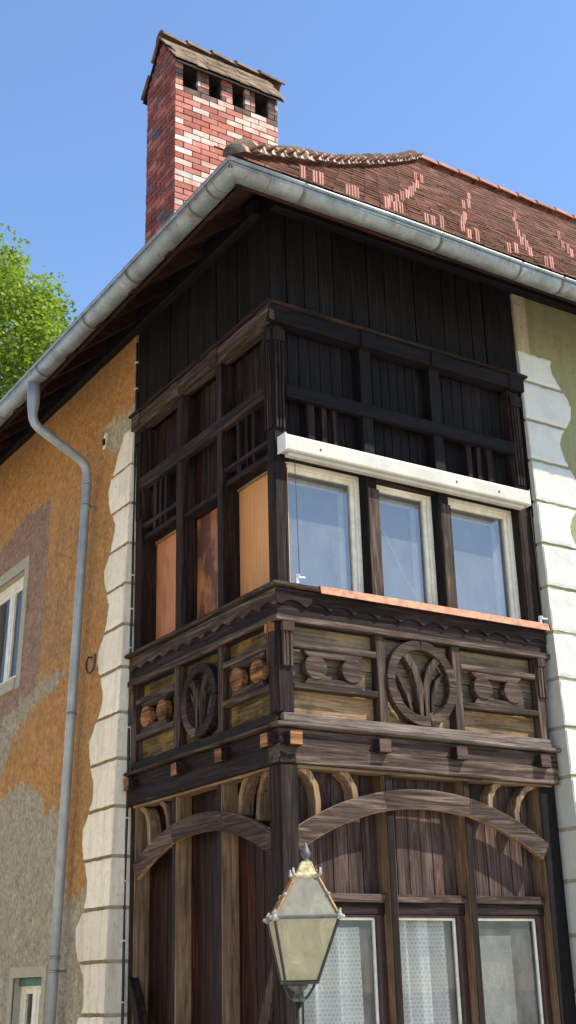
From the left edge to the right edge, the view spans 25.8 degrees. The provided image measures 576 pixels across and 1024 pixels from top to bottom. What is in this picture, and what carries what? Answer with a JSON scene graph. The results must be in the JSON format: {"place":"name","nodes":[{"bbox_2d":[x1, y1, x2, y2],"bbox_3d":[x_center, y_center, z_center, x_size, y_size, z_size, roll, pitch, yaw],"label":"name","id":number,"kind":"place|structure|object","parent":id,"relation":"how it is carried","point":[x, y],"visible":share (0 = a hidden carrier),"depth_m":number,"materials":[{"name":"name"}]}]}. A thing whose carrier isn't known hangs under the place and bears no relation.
{"place":"outdoors","nodes":[
{"label":"outdoors","id":0,"kind":"place"},
{"bbox_2d":[0,223,76,399],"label":"tree","id":1,"kind":"object","parent":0,"point":[35,333],"visible":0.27,"depth_m":30.96,"materials":[{"name":"green plant"}]},
{"bbox_2d":[0,30,575,1023],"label":"house","id":2,"kind":"structure","parent":0,"point":[286,502],"depth_m":12.26,"materials":[{"name":"brown wood"}]},
{"bbox_2d":[6,965,47,1023],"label":"window","id":3,"kind":"structure","parent":2,"relation":"in","point":[27,985],"depth_m":13.56,"materials":[{"name":"grey paint"}]},
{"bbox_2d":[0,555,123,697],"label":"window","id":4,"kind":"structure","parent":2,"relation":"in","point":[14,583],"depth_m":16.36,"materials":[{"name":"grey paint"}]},
{"bbox_2d":[285,462,363,592],"bbox_3d":[0.251,0.204,11.489,0.870,1.224,0.235,11,-24,-31],"label":"window","id":5,"kind":"structure","parent":2,"relation":"in","point":[352,482],"depth_m":11.66,"materials":[{"name":"beige paint"}]},
{"bbox_2d":[304,927,363,1023],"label":"lace curtain","id":6,"kind":"object","parent":2,"relation":"hanging from","point":[336,996],"visible":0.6,"depth_m":10.26,"materials":[{"name":"white fabric"}]},
{"bbox_2d":[340,914,389,1023],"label":"window","id":7,"kind":"structure","parent":2,"relation":"in","point":[377,921],"depth_m":10.30,"materials":[{"name":"beige paint"}]},
{"bbox_2d":[376,485,437,604],"bbox_3d":[1.036,0.362,11.961,0.730,1.224,0.235,11,-24,-31],"label":"window","id":8,"kind":"structure","parent":2,"relation":"in","point":[425,501],"depth_m":12.10,"materials":[{"name":"beige paint"}]},
{"bbox_2d":[399,921,450,1023],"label":"lace curtain","id":9,"kind":"object","parent":2,"relation":"hanging from","point":[426,1000],"visible":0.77,"depth_m":10.73,"materials":[{"name":"white fabric"}]},
{"bbox_2d":[399,915,471,1023],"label":"window","id":10,"kind":"structure","parent":2,"relation":"in","point":[458,923],"depth_m":10.72,"materials":[{"name":"beige paint"}]},
{"bbox_2d":[448,497,520,618],"bbox_3d":[1.839,0.523,12.443,0.910,1.224,0.235,11,-24,-31],"label":"window","id":11,"kind":"structure","parent":2,"relation":"in","point":[504,515],"depth_m":12.62,"materials":[{"name":"beige paint"}]},
{"bbox_2d":[479,936,517,1023],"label":"grey panel","id":12,"kind":"object","parent":2,"relation":"on","point":[498,981],"visible":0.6,"depth_m":11.14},
{"bbox_2d":[478,915,552,1023],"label":"window","id":13,"kind":"structure","parent":2,"relation":"in","point":[542,975],"depth_m":11.18,"materials":[{"name":"beige paint"}]},
{"bbox_2d":[0,0,575,390],"label":"sky","id":14,"kind":"structure","parent":0,"point":[484,89],"materials":[{"name":"blue"}]},
{"bbox_2d":[263,842,344,1023],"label":"street lamp","id":15,"kind":"object","parent":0,"point":[301,920],"visible":1,"depth_m":7.44,"materials":[{"name":"beige metal"}]}
]}

